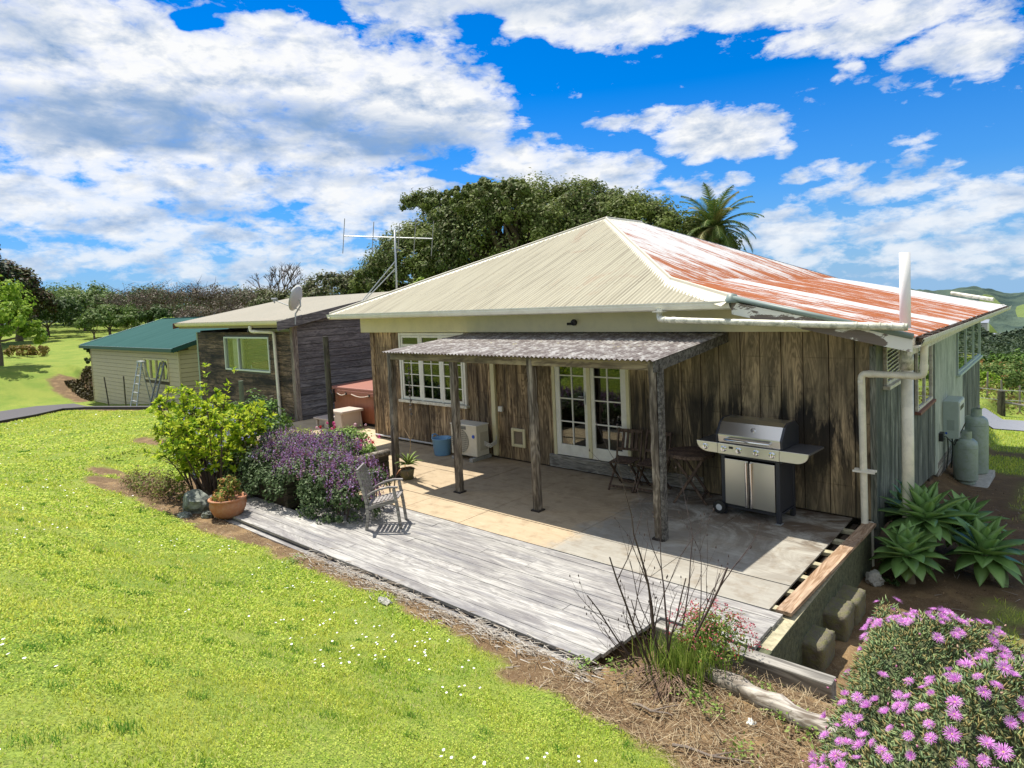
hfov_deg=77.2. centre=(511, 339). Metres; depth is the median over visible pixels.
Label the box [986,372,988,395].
vine stake
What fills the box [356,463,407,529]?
garden chair
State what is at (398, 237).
tv aerial
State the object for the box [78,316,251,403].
garage
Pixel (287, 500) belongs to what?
planter wall
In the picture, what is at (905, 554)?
agave
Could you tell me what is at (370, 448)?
geranium patch
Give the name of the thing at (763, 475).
door
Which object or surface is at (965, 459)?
gas bottle
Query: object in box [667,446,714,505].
folding table
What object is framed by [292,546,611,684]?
root litter
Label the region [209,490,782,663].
deck
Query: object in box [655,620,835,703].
timber sleeper
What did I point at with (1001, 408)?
strainer post
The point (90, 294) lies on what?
tree
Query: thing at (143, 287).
tree
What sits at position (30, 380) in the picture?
ground
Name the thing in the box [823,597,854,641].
concrete block
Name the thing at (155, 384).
folded ladder
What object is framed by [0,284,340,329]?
wood
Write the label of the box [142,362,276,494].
leafy shrub
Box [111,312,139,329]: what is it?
tree
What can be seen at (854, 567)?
retaining wall
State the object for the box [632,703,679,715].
stick
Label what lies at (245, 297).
bare tree
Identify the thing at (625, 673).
twig litter
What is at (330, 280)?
evergreen tree
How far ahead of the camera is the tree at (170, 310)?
61.96 m
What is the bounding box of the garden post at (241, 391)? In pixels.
[238,381,244,406]
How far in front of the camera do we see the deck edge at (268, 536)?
6.93 m
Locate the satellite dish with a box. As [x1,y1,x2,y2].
[271,285,301,324]
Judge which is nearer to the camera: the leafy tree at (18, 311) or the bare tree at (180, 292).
the leafy tree at (18, 311)
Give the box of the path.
[0,403,148,419]
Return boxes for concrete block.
[802,624,835,672]
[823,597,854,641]
[835,584,865,625]
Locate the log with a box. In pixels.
[696,662,837,743]
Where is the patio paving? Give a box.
[199,419,414,449]
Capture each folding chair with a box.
[608,427,643,492]
[634,429,671,492]
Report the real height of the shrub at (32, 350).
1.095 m
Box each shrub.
[3,344,49,356]
[83,348,90,363]
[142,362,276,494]
[409,277,423,284]
[569,423,759,713]
[980,353,1023,394]
[980,369,1003,391]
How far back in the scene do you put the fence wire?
24.52 m
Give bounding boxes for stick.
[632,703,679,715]
[672,743,752,763]
[963,569,1012,587]
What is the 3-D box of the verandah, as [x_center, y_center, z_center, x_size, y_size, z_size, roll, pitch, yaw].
[0.450,1.177,10.290,5.345,2.462,2.226,0,5,41]
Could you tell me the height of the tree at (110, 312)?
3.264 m
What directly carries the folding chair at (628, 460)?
on the plywood deck at (579, 513)
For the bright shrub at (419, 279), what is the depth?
27.18 m
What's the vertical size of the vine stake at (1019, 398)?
1.200 m
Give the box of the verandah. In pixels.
[382,332,727,541]
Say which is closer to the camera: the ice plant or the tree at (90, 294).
the ice plant
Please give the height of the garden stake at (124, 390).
1.350 m
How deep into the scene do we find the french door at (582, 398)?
10.97 m
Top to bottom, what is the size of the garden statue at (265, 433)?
0.540 m
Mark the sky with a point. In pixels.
(142, 142)
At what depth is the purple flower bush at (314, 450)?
9.88 m
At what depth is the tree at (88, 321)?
47.60 m
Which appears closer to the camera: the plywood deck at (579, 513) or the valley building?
the plywood deck at (579, 513)
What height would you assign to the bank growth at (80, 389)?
1.564 m
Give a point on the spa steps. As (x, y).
(349, 416)
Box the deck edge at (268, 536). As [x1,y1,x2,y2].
[217,518,590,669]
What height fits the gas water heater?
1.341 m
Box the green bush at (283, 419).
[207,388,294,439]
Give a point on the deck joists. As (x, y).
(772, 639)
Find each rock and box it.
[177,511,191,517]
[182,489,209,513]
[201,511,213,518]
[377,596,392,605]
[746,718,756,726]
[865,569,884,586]
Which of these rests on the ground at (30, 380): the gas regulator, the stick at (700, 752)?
the stick at (700, 752)
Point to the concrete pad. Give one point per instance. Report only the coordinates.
(984, 480)
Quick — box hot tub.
[332,379,374,426]
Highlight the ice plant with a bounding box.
[802,594,1023,767]
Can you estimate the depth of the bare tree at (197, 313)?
52.30 m
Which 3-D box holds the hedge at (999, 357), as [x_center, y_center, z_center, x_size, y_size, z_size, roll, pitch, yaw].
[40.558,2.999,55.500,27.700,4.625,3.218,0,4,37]
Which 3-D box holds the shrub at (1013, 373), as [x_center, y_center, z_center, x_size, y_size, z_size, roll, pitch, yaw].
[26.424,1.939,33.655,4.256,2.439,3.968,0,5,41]
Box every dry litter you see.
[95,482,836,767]
[523,646,842,767]
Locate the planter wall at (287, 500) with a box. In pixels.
[202,449,389,509]
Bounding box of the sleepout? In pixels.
[173,292,386,421]
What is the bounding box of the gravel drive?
[982,408,1023,430]
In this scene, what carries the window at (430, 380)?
in the cottage
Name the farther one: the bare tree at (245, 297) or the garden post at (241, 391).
the bare tree at (245, 297)
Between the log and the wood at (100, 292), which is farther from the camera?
the wood at (100, 292)
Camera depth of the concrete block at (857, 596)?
6.91 m
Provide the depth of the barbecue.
8.44 m
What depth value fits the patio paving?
16.09 m
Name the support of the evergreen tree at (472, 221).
on the ground at (30, 380)
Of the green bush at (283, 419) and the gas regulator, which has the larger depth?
the green bush at (283, 419)
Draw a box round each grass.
[0,406,678,767]
[979,403,1023,647]
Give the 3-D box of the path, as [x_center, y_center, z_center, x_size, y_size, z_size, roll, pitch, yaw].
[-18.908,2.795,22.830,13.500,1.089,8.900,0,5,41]
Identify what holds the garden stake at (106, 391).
on the ground at (30, 380)
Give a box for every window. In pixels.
[143,358,169,381]
[223,337,270,372]
[398,332,469,408]
[883,347,900,389]
[914,345,935,415]
[956,322,982,376]
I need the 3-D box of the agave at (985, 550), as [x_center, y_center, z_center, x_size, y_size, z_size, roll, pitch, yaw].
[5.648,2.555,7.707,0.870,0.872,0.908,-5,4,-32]
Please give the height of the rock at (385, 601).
0.094 m
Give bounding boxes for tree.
[0,274,48,365]
[5,259,59,340]
[9,296,85,336]
[41,279,115,296]
[42,288,126,330]
[73,302,143,334]
[74,312,109,339]
[86,279,235,315]
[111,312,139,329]
[117,285,188,322]
[136,301,182,323]
[138,306,172,322]
[163,300,248,317]
[186,284,290,313]
[199,285,261,314]
[245,267,403,307]
[248,263,307,300]
[346,167,744,293]
[669,183,764,251]
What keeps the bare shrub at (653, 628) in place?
on the ground at (30, 380)
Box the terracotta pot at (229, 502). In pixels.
[207,473,246,518]
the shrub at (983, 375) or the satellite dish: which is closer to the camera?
the satellite dish
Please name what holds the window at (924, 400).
in the cottage
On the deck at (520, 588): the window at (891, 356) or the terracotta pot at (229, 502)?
the terracotta pot at (229, 502)
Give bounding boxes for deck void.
[798,524,857,585]
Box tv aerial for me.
[342,218,433,300]
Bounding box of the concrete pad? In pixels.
[969,470,994,487]
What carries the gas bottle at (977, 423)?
on the concrete pad
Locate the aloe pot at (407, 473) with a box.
[396,420,423,479]
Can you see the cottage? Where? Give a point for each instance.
(860, 382)
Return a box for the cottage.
[326,216,1011,566]
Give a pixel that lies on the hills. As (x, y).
(1012, 318)
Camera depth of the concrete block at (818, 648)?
6.05 m
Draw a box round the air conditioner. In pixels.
[450,420,496,462]
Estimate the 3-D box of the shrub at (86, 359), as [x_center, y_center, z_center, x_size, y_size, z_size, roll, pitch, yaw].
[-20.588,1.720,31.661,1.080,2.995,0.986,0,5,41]
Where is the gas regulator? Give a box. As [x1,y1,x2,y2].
[939,423,965,445]
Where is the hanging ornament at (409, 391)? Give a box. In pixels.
[407,364,412,416]
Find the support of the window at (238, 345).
in the sleepout
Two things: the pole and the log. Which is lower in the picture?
the log
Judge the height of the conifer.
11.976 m
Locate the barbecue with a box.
[697,414,823,525]
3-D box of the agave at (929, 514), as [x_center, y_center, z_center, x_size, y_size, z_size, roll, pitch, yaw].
[5.147,2.358,8.001,0.990,1.263,0.940,-3,4,-12]
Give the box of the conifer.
[0,244,28,322]
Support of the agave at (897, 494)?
on the ground at (30, 380)
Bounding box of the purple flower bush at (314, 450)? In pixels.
[222,426,396,524]
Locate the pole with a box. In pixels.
[323,336,334,429]
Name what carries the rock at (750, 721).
on the ground at (30, 380)
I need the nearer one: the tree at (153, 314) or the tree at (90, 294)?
the tree at (153, 314)
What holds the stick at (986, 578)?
on the ground at (30, 380)
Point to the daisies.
(451, 757)
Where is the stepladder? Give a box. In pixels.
[130,361,154,405]
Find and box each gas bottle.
[953,429,978,484]
[965,408,988,473]
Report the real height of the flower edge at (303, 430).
0.452 m
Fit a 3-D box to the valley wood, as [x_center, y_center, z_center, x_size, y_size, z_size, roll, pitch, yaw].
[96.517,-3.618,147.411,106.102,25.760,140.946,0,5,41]
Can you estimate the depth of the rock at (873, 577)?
7.64 m
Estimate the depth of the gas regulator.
12.10 m
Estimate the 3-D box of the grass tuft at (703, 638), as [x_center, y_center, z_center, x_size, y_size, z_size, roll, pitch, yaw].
[1.512,2.505,5.282,1.091,0.674,0.897,0,5,41]
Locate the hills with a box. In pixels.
[911,286,1023,332]
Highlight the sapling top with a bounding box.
[398,185,447,218]
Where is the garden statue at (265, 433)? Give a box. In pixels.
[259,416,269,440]
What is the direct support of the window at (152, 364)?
in the garage
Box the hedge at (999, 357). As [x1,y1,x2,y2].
[980,348,1023,388]
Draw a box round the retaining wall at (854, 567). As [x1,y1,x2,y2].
[757,532,871,665]
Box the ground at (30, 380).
[0,322,1023,767]
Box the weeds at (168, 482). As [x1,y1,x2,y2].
[117,465,191,502]
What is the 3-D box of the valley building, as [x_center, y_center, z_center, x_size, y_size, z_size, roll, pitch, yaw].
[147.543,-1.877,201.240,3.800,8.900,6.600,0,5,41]
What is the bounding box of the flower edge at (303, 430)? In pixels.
[282,427,323,441]
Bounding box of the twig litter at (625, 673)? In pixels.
[161,507,1021,767]
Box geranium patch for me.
[310,422,379,458]
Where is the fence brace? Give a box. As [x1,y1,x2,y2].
[1005,401,1023,406]
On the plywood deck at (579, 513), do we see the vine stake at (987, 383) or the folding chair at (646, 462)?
the folding chair at (646, 462)
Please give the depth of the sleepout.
18.86 m
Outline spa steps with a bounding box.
[313,406,363,429]
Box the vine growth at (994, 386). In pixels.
[980,377,1023,414]
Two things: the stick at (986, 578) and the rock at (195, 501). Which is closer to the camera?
the stick at (986, 578)
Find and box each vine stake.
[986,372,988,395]
[1019,386,1020,412]
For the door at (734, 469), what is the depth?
8.63 m
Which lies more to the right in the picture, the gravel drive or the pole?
the gravel drive
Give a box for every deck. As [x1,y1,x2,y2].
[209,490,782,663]
[353,442,851,610]
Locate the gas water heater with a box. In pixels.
[943,396,964,467]
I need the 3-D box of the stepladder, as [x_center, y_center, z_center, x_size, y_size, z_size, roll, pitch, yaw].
[-14.483,1.734,25.116,0.850,1.786,0.730,0,5,41]
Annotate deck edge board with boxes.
[776,522,875,616]
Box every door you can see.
[551,366,632,464]
[725,458,749,506]
[750,462,775,512]
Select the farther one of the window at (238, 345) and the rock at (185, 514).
the window at (238, 345)
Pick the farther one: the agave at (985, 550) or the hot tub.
the hot tub
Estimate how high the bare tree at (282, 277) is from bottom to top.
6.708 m
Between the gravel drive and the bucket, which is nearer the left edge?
the bucket
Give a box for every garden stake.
[103,377,109,405]
[123,376,126,405]
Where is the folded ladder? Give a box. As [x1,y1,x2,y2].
[149,362,164,405]
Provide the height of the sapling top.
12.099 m
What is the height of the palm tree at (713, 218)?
11.057 m
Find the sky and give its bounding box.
[0,0,1023,316]
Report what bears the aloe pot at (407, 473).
on the plywood deck at (579, 513)
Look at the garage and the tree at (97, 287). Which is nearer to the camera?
the garage
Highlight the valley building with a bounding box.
[981,319,990,330]
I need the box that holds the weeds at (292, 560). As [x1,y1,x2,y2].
[282,554,847,767]
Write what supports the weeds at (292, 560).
on the ground at (30, 380)
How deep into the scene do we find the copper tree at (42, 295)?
51.62 m
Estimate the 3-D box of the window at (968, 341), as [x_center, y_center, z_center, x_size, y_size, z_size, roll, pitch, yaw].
[11.078,0.124,15.480,0.090,1.020,4.530,0,5,41]
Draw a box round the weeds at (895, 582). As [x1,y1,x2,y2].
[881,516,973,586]
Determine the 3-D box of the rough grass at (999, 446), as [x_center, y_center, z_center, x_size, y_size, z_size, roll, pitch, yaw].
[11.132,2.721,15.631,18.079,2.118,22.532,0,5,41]
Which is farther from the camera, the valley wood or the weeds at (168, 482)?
the valley wood
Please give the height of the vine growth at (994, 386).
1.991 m
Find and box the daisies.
[0,414,596,764]
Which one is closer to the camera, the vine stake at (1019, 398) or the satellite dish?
the satellite dish
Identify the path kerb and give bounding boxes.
[0,406,170,422]
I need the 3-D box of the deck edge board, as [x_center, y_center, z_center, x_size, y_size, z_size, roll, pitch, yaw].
[3.555,2.451,7.076,0.156,0.036,2.956,1,5,43]
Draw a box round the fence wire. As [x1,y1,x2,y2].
[980,388,1015,400]
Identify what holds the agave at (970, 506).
on the ground at (30, 380)
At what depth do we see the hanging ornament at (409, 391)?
11.10 m
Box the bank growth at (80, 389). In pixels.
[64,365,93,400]
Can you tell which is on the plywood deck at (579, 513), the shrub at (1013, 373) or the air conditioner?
the air conditioner
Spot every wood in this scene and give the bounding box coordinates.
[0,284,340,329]
[981,325,1023,357]
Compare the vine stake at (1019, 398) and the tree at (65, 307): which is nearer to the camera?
the vine stake at (1019, 398)
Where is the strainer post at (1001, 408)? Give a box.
[997,390,1005,415]
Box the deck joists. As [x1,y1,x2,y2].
[758,528,854,650]
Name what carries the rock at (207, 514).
on the ground at (30, 380)
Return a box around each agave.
[869,520,948,583]
[877,479,979,569]
[884,483,940,530]
[943,490,1011,547]
[944,516,1023,587]
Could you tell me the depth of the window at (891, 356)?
8.73 m
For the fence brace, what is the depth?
24.33 m
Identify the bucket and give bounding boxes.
[431,433,451,455]
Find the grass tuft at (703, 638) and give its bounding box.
[623,597,767,698]
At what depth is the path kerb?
25.01 m

